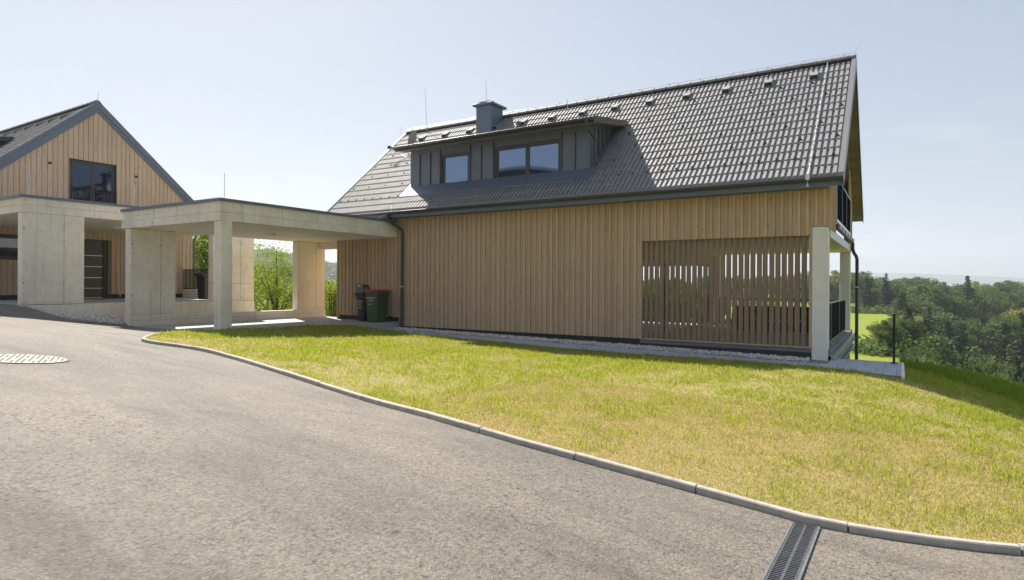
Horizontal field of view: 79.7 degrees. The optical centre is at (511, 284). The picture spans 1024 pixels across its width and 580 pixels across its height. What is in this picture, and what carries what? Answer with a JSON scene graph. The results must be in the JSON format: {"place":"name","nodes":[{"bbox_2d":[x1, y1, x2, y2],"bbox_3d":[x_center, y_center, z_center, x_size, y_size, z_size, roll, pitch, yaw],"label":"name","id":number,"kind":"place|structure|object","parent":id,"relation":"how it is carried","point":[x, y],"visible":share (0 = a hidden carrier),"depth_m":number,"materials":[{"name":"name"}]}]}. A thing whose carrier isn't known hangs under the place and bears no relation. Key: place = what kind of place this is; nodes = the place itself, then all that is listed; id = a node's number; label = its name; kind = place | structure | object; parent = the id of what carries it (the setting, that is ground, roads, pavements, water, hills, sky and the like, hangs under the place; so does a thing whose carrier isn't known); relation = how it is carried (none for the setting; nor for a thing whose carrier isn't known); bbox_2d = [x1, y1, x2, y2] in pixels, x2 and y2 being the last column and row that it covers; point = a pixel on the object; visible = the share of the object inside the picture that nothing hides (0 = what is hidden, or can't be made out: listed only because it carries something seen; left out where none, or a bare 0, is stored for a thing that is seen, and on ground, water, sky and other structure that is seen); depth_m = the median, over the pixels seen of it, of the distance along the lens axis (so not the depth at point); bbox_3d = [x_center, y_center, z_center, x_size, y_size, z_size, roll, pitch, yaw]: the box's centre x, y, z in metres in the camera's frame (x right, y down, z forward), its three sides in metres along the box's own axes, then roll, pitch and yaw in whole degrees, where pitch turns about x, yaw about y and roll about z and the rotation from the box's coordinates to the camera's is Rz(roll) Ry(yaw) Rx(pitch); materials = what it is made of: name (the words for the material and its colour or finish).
{"place":"outdoors","nodes":[
{"label":"outdoors","id":0,"kind":"place"},
{"bbox_2d":[0,304,1023,579],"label":"driveway","id":1,"kind":"structure","parent":0,"point":[126,452],"depth_m":3.80,"materials":[{"name":"grey asphalt"}]},
{"bbox_2d":[0,354,68,363],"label":"manhole cover","id":2,"kind":"object","parent":1,"relation":"on","point":[24,359],"visible":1,"depth_m":7.35,"materials":[{"name":"metal"}]},
{"bbox_2d":[24,306,120,322],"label":"kerb","id":3,"kind":"structure","parent":1,"relation":"on","point":[61,316],"depth_m":16.98,"materials":[{"name":"concrete"}]},
{"bbox_2d":[141,330,1023,554],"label":"kerb","id":4,"kind":"structure","parent":1,"relation":"on","point":[922,538],"depth_m":4.63,"materials":[{"name":"concrete"}]},
{"bbox_2d":[761,521,819,579],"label":"drain channel","id":5,"kind":"object","parent":1,"relation":"on","point":[790,557],"visible":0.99,"depth_m":3.59,"materials":[{"name":"metal"}]},
{"bbox_2d":[0,0,1023,279],"label":"sky","id":6,"kind":"structure","parent":0,"point":[293,101],"materials":[{"name":"blue"}]},
{"bbox_2d":[254,287,902,536],"bbox_3d":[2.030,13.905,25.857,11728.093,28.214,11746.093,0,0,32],"label":"ground","id":7,"kind":"structure","parent":0,"point":[865,319],"depth_m":127.56,"materials":[{"name":"green plant"}]},
{"bbox_2d":[0,93,196,299],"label":"timber house","id":8,"kind":"structure","parent":7,"relation":"on","point":[95,151],"depth_m":24.50,"materials":[{"name":"brown wood"}]},
{"bbox_2d":[0,234,17,259],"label":"window","id":9,"kind":"structure","parent":8,"relation":"in","point":[8,243],"depth_m":22.15,"materials":[{"name":"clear glass"}]},
{"bbox_2d":[71,159,114,203],"bbox_3d":[-16.736,-3.997,24.486,0.060,1.770,1.630,0,0,32],"label":"balcony door","id":10,"kind":"structure","parent":8,"relation":"in","point":[84,174],"depth_m":24.48,"materials":[{"name":"black glass"}]},
{"bbox_2d":[84,239,106,297],"bbox_3d":[-16.754,-0.630,24.383,0.110,2.315,1.174,0,0,32],"label":"front door","id":11,"kind":"structure","parent":8,"relation":"in","point":[95,251],"depth_m":24.54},
{"bbox_2d":[0,194,253,314],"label":"carport","id":12,"kind":"object","parent":7,"relation":"on","point":[51,230],"visible":0.67,"depth_m":18.30,"materials":[{"name":"concrete"}]},
{"bbox_2d":[112,263,124,297],"bbox_3d":[-16.079,-0.164,25.140,0.092,1.432,0.500,0,0,32],"label":"broom","id":13,"kind":"object","parent":12,"relation":"on","point":[118,284],"visible":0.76,"depth_m":25.09,"materials":[{"name":"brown wood"}]},
{"bbox_2d":[182,289,197,297],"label":"wall","id":14,"kind":"structure","parent":12,"relation":"on","point":[189,293],"depth_m":27.04,"materials":[{"name":"concrete"}]},
{"bbox_2d":[183,269,207,288],"bbox_3d":[-13.091,-0.237,26.449,3.750,0.890,0.040,0,0,32],"label":"railing","id":15,"kind":"object","parent":14,"relation":"on","point":[191,271],"visible":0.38,"depth_m":27.13,"materials":[{"name":"black metal"}]},
{"bbox_2d":[194,273,207,298],"bbox_3d":[-11.811,0.065,23.765,0.604,1.018,0.715,0,0,32],"label":"wheeled bin","id":16,"kind":"object","parent":12,"relation":"on","point":[202,283],"visible":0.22,"depth_m":23.49,"materials":[{"name":"black plastic"}]},
{"bbox_2d":[192,235,268,287],"bbox_3d":[-17.933,-0.360,35.727,6.880,8.125,6.895,0,0,32],"label":"leafy tree","id":17,"kind":"object","parent":7,"relation":"on","point":[202,255],"visible":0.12,"depth_m":33.98,"materials":[{"name":"green plant"}]},
{"bbox_2d":[120,173,399,329],"bbox_3d":[-7.412,-0.676,19.944,5.050,4.770,7.556,0,0,32],"label":"carport","id":18,"kind":"object","parent":7,"relation":"on","point":[150,244],"visible":0.95,"depth_m":18.35,"materials":[{"name":"concrete"}]},
{"bbox_2d":[329,294,336,316],"bbox_3d":[-6.582,0.809,23.704,1.400,0.910,0.040,0,0,32],"label":"railing","id":19,"kind":"object","parent":18,"relation":"on","point":[331,306],"visible":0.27,"depth_m":23.99,"materials":[{"name":"black metal"}]},
{"bbox_2d":[353,293,366,320],"bbox_3d":[-5.065,0.761,21.197,0.464,0.981,0.665,0,0,32],"label":"wheeled bin","id":20,"kind":"object","parent":18,"relation":"on","point":[361,307],"visible":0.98,"depth_m":20.96,"materials":[{"name":"black plastic"}]},
{"bbox_2d":[363,289,391,321],"bbox_3d":[-4.540,0.708,20.754,0.624,1.094,0.815,0,0,32],"label":"wheeled bin","id":21,"kind":"object","parent":18,"relation":"on","point":[377,304],"visible":1,"depth_m":20.51,"materials":[{"name":"green plastic"}]},
{"bbox_2d":[192,248,336,288],"bbox_3d":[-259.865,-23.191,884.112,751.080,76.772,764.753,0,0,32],"label":"wood","id":22,"kind":"object","parent":7,"relation":"on","point":[330,269],"visible":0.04,"depth_m":742.82,"materials":[{"name":"green plant"}]},
{"bbox_2d":[254,242,292,310],"bbox_3d":[-12.675,1.371,33.542,5.919,7.522,5.015,0,0,32],"label":"leafy tree","id":23,"kind":"object","parent":7,"relation":"on","point":[282,268],"visible":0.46,"depth_m":32.85,"materials":[{"name":"green plant"}]},
{"bbox_2d":[254,263,292,310],"bbox_3d":[-16.071,2.312,40.334,5.858,7.401,6.802,0,0,32],"label":"leafy tree","id":24,"kind":"object","parent":7,"relation":"on","point":[255,280],"visible":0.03,"depth_m":39.72,"materials":[{"name":"green plant"}]},
{"bbox_2d":[291,274,336,315],"bbox_3d":[-9.669,2.489,34.930,5.146,6.519,5.512,0,0,32],"label":"leafy tree","id":25,"kind":"object","parent":7,"relation":"on","point":[330,290],"depth_m":34.46,"materials":[{"name":"green plant"}]},
{"bbox_2d":[325,278,336,316],"bbox_3d":[-9.297,2.142,31.190,3.872,5.217,3.721,0,0,32],"label":"leafy tree","id":26,"kind":"object","parent":7,"relation":"on","point":[329,286],"visible":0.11,"depth_m":30.68,"materials":[{"name":"green plant"}]},
{"bbox_2d":[327,40,863,360],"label":"timber house","id":27,"kind":"structure","parent":7,"relation":"on","point":[567,220],"depth_m":17.35,"materials":[{"name":"wood"}]},
{"bbox_2d":[357,284,368,292],"bbox_3d":[-5.285,0.191,21.757,0.524,0.400,0.162,0,0,32],"label":"charging box","id":28,"kind":"object","parent":27,"relation":"attached to","point":[360,288],"visible":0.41,"depth_m":21.72,"materials":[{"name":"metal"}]},
{"bbox_2d":[387,130,416,157],"bbox_3d":[-4.255,-5.386,23.774,1.405,1.042,0.633,0,0,32],"label":"satellite dish","id":29,"kind":"object","parent":27,"relation":"attached to","point":[412,138],"visible":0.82,"depth_m":23.44,"materials":[{"name":"grey metal"}]},
{"bbox_2d":[643,244,708,337],"bbox_3d":[5.415,0.170,19.694,0.070,2.560,7.300,0,0,32],"label":"sliding door","id":30,"kind":"structure","parent":27,"relation":"in","point":[643,244],"depth_m":19.10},
{"bbox_2d":[731,305,808,335],"bbox_3d":[7.974,1.074,18.859,2.200,0.820,0.820,0,0,32],"label":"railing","id":31,"kind":"object","parent":27,"relation":"on","point":[774,319],"visible":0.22,"depth_m":18.81,"materials":[{"name":"metal"}]},
{"bbox_2d":[643,280,654,321],"bbox_3d":[9.703,3.293,47.950,4.672,8.387,5.202,0,0,-34],"label":"broadleaf tree","id":32,"kind":"object","parent":7,"relation":"on","point":[648,302],"visible":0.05,"depth_m":47.10,"materials":[{"name":"green plant"}]},
{"bbox_2d":[643,278,702,322],"bbox_3d":[11.784,2.896,46.015,4.470,7.529,4.976,0,0,-36],"label":"broadleaf tree","id":33,"kind":"object","parent":7,"relation":"on","point":[669,303],"visible":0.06,"depth_m":45.09,"materials":[{"name":"green plant"}]},
{"bbox_2d":[702,287,731,324],"bbox_3d":[18.020,4.025,54.770,4.280,9.203,3.694,0,0,28],"label":"broadleaf tree","id":34,"kind":"object","parent":7,"relation":"on","point":[725,304],"visible":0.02,"depth_m":54.05,"materials":[{"name":"green plant"}]},
{"bbox_2d":[725,276,743,296],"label":"broadleaf tree","id":35,"kind":"object","parent":7,"relation":"on","point":[737,285],"visible":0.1,"depth_m":224.88,"materials":[{"name":"green plant"}]},
{"bbox_2d":[743,277,756,302],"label":"broadleaf tree","id":36,"kind":"object","parent":7,"relation":"on","point":[755,289],"visible":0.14,"depth_m":215.89,"materials":[{"name":"green plant"}]},
{"bbox_2d":[780,276,808,301],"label":"broadleaf tree","id":37,"kind":"object","parent":7,"relation":"on","point":[793,288],"visible":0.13,"depth_m":188.26,"materials":[{"name":"green plant"}]},
{"bbox_2d":[793,271,838,304],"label":"broadleaf tree","id":38,"kind":"object","parent":7,"relation":"on","point":[832,281],"visible":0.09,"depth_m":182.59,"materials":[{"name":"green plant"}]},
{"bbox_2d":[731,296,930,356],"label":"undergrowth","id":39,"kind":"object","parent":7,"relation":"on","point":[865,347],"visible":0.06,"depth_m":72.64,"materials":[{"name":"green plant"}]},
{"bbox_2d":[829,277,839,298],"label":"broadleaf tree","id":40,"kind":"object","parent":7,"relation":"on","point":[834,294],"visible":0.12,"depth_m":222.66,"materials":[{"name":"green plant"}]},
{"bbox_2d":[830,270,839,297],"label":"broadleaf tree","id":41,"kind":"object","parent":7,"relation":"on","point":[834,272],"visible":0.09,"depth_m":238.92,"materials":[{"name":"green plant"}]},
{"bbox_2d":[838,272,875,300],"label":"broadleaf tree","id":42,"kind":"object","parent":7,"relation":"on","point":[871,280],"visible":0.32,"depth_m":182.01,"materials":[{"name":"green plant"}]},
{"bbox_2d":[859,271,873,277],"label":"broadleaf tree","id":43,"kind":"object","parent":7,"relation":"on","point":[866,273],"visible":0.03,"depth_m":247.62,"materials":[{"name":"green plant"}]},
{"bbox_2d":[859,276,877,308],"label":"spruce tree","id":44,"kind":"object","parent":7,"relation":"on","point":[865,292],"visible":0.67,"depth_m":170.66,"materials":[{"name":"green plant"}]},
{"bbox_2d":[859,285,879,305],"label":"broadleaf tree","id":45,"kind":"object","parent":7,"relation":"on","point":[873,288],"visible":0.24,"depth_m":179.34,"materials":[{"name":"green plant"}]},
{"bbox_2d":[874,276,884,282],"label":"broadleaf tree","id":46,"kind":"object","parent":7,"relation":"on","point":[878,279],"visible":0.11,"depth_m":243.37,"materials":[{"name":"green plant"}]},
{"bbox_2d":[876,273,894,307],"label":"spruce tree","id":47,"kind":"object","parent":7,"relation":"on","point":[886,298],"visible":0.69,"depth_m":170.05,"materials":[{"name":"green plant"}]},
{"bbox_2d":[865,320,911,348],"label":"broadleaf tree","id":48,"kind":"object","parent":7,"relation":"on","point":[880,331],"visible":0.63,"depth_m":72.94,"materials":[{"name":"green plant"}]},
{"bbox_2d":[875,281,914,305],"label":"broadleaf tree","id":49,"kind":"object","parent":7,"relation":"on","point":[894,287],"visible":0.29,"depth_m":172.96,"materials":[{"name":"green plant"}]},
{"bbox_2d":[885,291,915,320],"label":"tree","id":50,"kind":"object","parent":7,"relation":"on","point":[902,302],"visible":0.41,"depth_m":135.04,"materials":[{"name":"green plant"}]},
{"bbox_2d":[886,316,926,344],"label":"broadleaf tree","id":51,"kind":"object","parent":7,"relation":"on","point":[910,326],"visible":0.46,"depth_m":76.56,"materials":[{"name":"green plant"}]},
{"bbox_2d":[891,278,925,290],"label":"broadleaf tree","id":52,"kind":"object","parent":7,"relation":"on","point":[909,282],"visible":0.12,"depth_m":177.02,"materials":[{"name":"green plant"}]},
{"bbox_2d":[902,307,924,334],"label":"spruce tree","id":53,"kind":"object","parent":7,"relation":"on","point":[907,313],"visible":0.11,"depth_m":84.00,"materials":[{"name":"green plant"}]},
{"bbox_2d":[891,315,935,333],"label":"broadleaf tree","id":54,"kind":"object","parent":7,"relation":"on","point":[918,318],"visible":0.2,"depth_m":111.42,"materials":[{"name":"green plant"}]},
{"bbox_2d":[887,297,943,315],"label":"broadleaf tree","id":55,"kind":"object","parent":7,"relation":"on","point":[920,303],"visible":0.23,"depth_m":137.28,"materials":[{"name":"green plant"}]},
{"bbox_2d":[891,282,949,309],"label":"broadleaf tree","id":56,"kind":"object","parent":7,"relation":"on","point":[913,293],"visible":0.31,"depth_m":166.38,"materials":[{"name":"green plant"}]},
{"bbox_2d":[899,349,941,364],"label":"broadleaf tree","id":57,"kind":"object","parent":7,"relation":"on","point":[912,355],"visible":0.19,"depth_m":68.14,"materials":[{"name":"green plant"}]},
{"bbox_2d":[916,277,940,289],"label":"broadleaf tree","id":58,"kind":"object","parent":7,"relation":"on","point":[931,281],"visible":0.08,"depth_m":206.08,"materials":[{"name":"green plant"}]},
{"bbox_2d":[913,354,944,366],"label":"broadleaf tree","id":59,"kind":"object","parent":7,"relation":"on","point":[924,358],"depth_m":62.61,"materials":[{"name":"green plant"}]},
{"bbox_2d":[891,304,970,351],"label":"broadleaf tree","id":60,"kind":"object","parent":7,"relation":"on","point":[939,319],"visible":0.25,"depth_m":127.53,"materials":[{"name":"green plant"}]},
{"bbox_2d":[922,306,939,352],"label":"spruce tree","id":61,"kind":"object","parent":7,"relation":"on","point":[929,317],"visible":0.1,"depth_m":109.47,"materials":[{"name":"green plant"}]},
{"bbox_2d":[916,285,948,307],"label":"broadleaf tree","id":62,"kind":"object","parent":7,"relation":"on","point":[934,290],"visible":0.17,"depth_m":163.52,"materials":[{"name":"green plant"}]},
{"bbox_2d":[922,292,964,314],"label":"broadleaf tree","id":63,"kind":"object","parent":7,"relation":"on","point":[941,300],"visible":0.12,"depth_m":161.22,"materials":[{"name":"green plant"}]},
{"bbox_2d":[911,331,976,372],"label":"broadleaf tree","id":64,"kind":"object","parent":7,"relation":"on","point":[930,341],"visible":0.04,"depth_m":78.81,"materials":[{"name":"green plant"}]},
{"bbox_2d":[937,319,956,354],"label":"spruce tree","id":65,"kind":"object","parent":7,"relation":"on","point":[948,333],"visible":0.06,"depth_m":100.41,"materials":[{"name":"green plant"}]},
{"bbox_2d":[938,281,961,291],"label":"broadleaf tree","id":66,"kind":"object","parent":7,"relation":"on","point":[947,287],"visible":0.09,"depth_m":209.32,"materials":[{"name":"green plant"}]},
{"bbox_2d":[948,356,956,366],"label":"spruce tree","id":67,"kind":"object","parent":7,"relation":"on","point":[952,362],"visible":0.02,"depth_m":67.76,"materials":[{"name":"green plant"}]},
{"bbox_2d":[948,299,957,321],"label":"spruce tree","id":68,"kind":"object","parent":7,"relation":"on","point":[952,309],"visible":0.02,"depth_m":131.08,"materials":[{"name":"green plant"}]},
{"bbox_2d":[930,314,982,350],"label":"broadleaf tree","id":69,"kind":"object","parent":7,"relation":"on","point":[972,340],"visible":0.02,"depth_m":125.58,"materials":[{"name":"green plant"}]},
{"bbox_2d":[942,283,982,300],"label":"broadleaf tree","id":70,"kind":"object","parent":7,"relation":"on","point":[959,291],"visible":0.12,"depth_m":200.33,"materials":[{"name":"green plant"}]},
{"bbox_2d":[950,322,975,364],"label":"spruce tree","id":71,"kind":"object","parent":7,"relation":"on","point":[960,338],"visible":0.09,"depth_m":97.84,"materials":[{"name":"green plant"}]},
{"bbox_2d":[948,293,981,327],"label":"broadleaf tree","id":72,"kind":"object","parent":7,"relation":"on","point":[967,312],"visible":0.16,"depth_m":159.48,"materials":[{"name":"green plant"}]},
{"bbox_2d":[942,349,990,374],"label":"broadleaf tree","id":73,"kind":"object","parent":7,"relation":"on","point":[974,365],"visible":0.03,"depth_m":76.42,"materials":[{"name":"green plant"}]},
{"bbox_2d":[945,341,992,365],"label":"broadleaf tree","id":74,"kind":"object","parent":7,"relation":"on","point":[976,349],"visible":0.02,"depth_m":102.75,"materials":[{"name":"green plant"}]},
{"bbox_2d":[961,276,982,326],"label":"spruce tree","id":75,"kind":"object","parent":7,"relation":"on","point":[968,293],"visible":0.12,"depth_m":165.03,"materials":[{"name":"green plant"}]},
{"bbox_2d":[962,281,981,288],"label":"broadleaf tree","id":76,"kind":"object","parent":7,"relation":"on","point":[975,284],"visible":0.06,"depth_m":224.84,"materials":[{"name":"green plant"}]},
{"bbox_2d":[965,321,995,360],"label":"broadleaf tree","id":77,"kind":"object","parent":7,"relation":"on","point":[975,330],"visible":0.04,"depth_m":129.99,"materials":[{"name":"green plant"}]},
{"bbox_2d":[969,292,995,324],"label":"broadleaf tree","id":78,"kind":"object","parent":7,"relation":"on","point":[978,301],"visible":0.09,"depth_m":162.85,"materials":[{"name":"green plant"}]},
{"bbox_2d":[956,315,1019,363],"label":"broadleaf tree","id":79,"kind":"object","parent":7,"relation":"on","point":[981,339],"visible":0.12,"depth_m":129.36,"materials":[{"name":"green plant"}]},
{"bbox_2d":[977,285,999,297],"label":"broadleaf tree","id":80,"kind":"object","parent":7,"relation":"on","point":[985,290],"visible":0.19,"depth_m":207.99,"materials":[{"name":"green plant"}]},
{"bbox_2d":[974,289,1006,326],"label":"broadleaf tree","id":81,"kind":"object","parent":7,"relation":"on","point":[996,294],"visible":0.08,"depth_m":166.03,"materials":[{"name":"green plant"}]},
{"bbox_2d":[979,281,1005,290],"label":"broadleaf tree","id":82,"kind":"object","parent":7,"relation":"on","point":[994,284],"visible":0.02,"depth_m":222.77,"materials":[{"name":"green plant"}]},
{"bbox_2d":[987,368,1007,379],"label":"broadleaf tree","id":83,"kind":"object","parent":7,"relation":"on","point":[1002,375],"visible":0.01,"depth_m":63.72,"materials":[{"name":"green plant"}]},
{"bbox_2d":[976,319,1020,358],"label":"broadleaf tree","id":84,"kind":"object","parent":7,"relation":"on","point":[993,334],"visible":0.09,"depth_m":129.00,"materials":[{"name":"green plant"}]},
{"bbox_2d":[977,291,1023,325],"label":"broadleaf tree","id":85,"kind":"object","parent":7,"relation":"on","point":[994,304],"visible":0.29,"depth_m":160.43,"materials":[{"name":"green plant"}]},
{"bbox_2d":[982,360,1023,383],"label":"broadleaf tree","id":86,"kind":"object","parent":7,"relation":"on","point":[1007,369],"visible":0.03,"depth_m":76.40,"materials":[{"name":"green plant"}]},
{"bbox_2d":[990,322,1017,369],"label":"spruce tree","id":87,"kind":"object","parent":7,"relation":"on","point":[1004,339],"visible":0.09,"depth_m":95.06,"materials":[{"name":"green plant"}]},
{"bbox_2d":[986,314,1021,351],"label":"broadleaf tree","id":88,"kind":"object","parent":7,"relation":"on","point":[1012,324],"visible":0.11,"depth_m":130.80,"materials":[{"name":"green plant"}]},
{"bbox_2d":[989,280,1020,300],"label":"broadleaf tree","id":89,"kind":"object","parent":7,"relation":"on","point":[1007,288],"visible":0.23,"depth_m":216.63,"materials":[{"name":"green plant"}]},
{"bbox_2d":[1005,344,1013,374],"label":"larch tree","id":90,"kind":"object","parent":7,"relation":"on","point":[1010,354],"visible":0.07,"depth_m":81.22,"materials":[{"name":"green plant"}]},
{"bbox_2d":[1000,308,1023,320],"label":"broadleaf tree","id":91,"kind":"object","parent":7,"relation":"on","point":[1014,313],"visible":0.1,"depth_m":154.96,"materials":[{"name":"green plant"}]},
{"bbox_2d":[1009,283,1023,304],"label":"broadleaf tree","id":92,"kind":"object","parent":7,"relation":"on","point":[1021,288],"visible":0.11,"depth_m":209.18,"materials":[{"name":"green plant"}]},
{"bbox_2d":[1012,355,1023,384],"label":"spruce tree","id":93,"kind":"object","parent":7,"relation":"on","point":[1017,366],"visible":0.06,"depth_m":63.70,"materials":[{"name":"green plant"}]},
{"bbox_2d":[1013,312,1023,373],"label":"spruce tree","id":94,"kind":"object","parent":7,"relation":"on","point":[1019,343],"visible":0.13,"depth_m":101.62,"materials":[{"name":"green plant"}]},
{"bbox_2d":[146,323,1023,543],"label":"lawn","id":95,"kind":"structure","parent":0,"point":[611,457],"depth_m":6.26,"materials":[{"name":"green plant"}]},
{"bbox_2d":[897,359,1023,405],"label":"tall grass","id":96,"kind":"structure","parent":95,"relation":"on","point":[1002,385],"depth_m":15.05,"materials":[{"name":"green plant"}]},
{"bbox_2d":[389,327,809,361],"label":"gravel","id":97,"kind":"structure","parent":0,"point":[706,351],"depth_m":16.22,"materials":[{"name":"grey gravel"}]},
{"bbox_2d":[382,329,900,375],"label":"path","id":98,"kind":"structure","parent":0,"point":[892,369],"depth_m":14.32,"materials":[{"name":"grey concrete"}]},
{"bbox_2d":[890,314,897,363],"bbox_3d":[8.510,1.197,13.669,0.140,1.100,0.150,0,0,32],"label":"fence post","id":99,"kind":"object","parent":98,"relation":"on","point":[894,322],"visible":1,"depth_m":13.64,"materials":[{"name":"black metal"}]},
{"bbox_2d":[691,273,1023,287],"bbox_3d":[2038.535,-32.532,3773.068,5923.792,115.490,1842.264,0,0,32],"label":"hills","id":100,"kind":"structure","parent":0,"point":[950,280],"depth_m":3796.20,"materials":[{"name":"green plant"}]},
{"bbox_2d":[849,359,904,379],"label":"retaining wall","id":101,"kind":"structure","parent":0,"point":[902,371],"depth_m":12.68,"materials":[{"name":"concrete"}]},
{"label":"ground","id":102,"kind":"structure","parent":0,"visible":0},
{"bbox_2d":[31,307,189,324],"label":"gravel","id":103,"kind":"structure","parent":102,"relation":"on","point":[110,319],"depth_m":17.83,"materials":[{"name":"grey gravel"}]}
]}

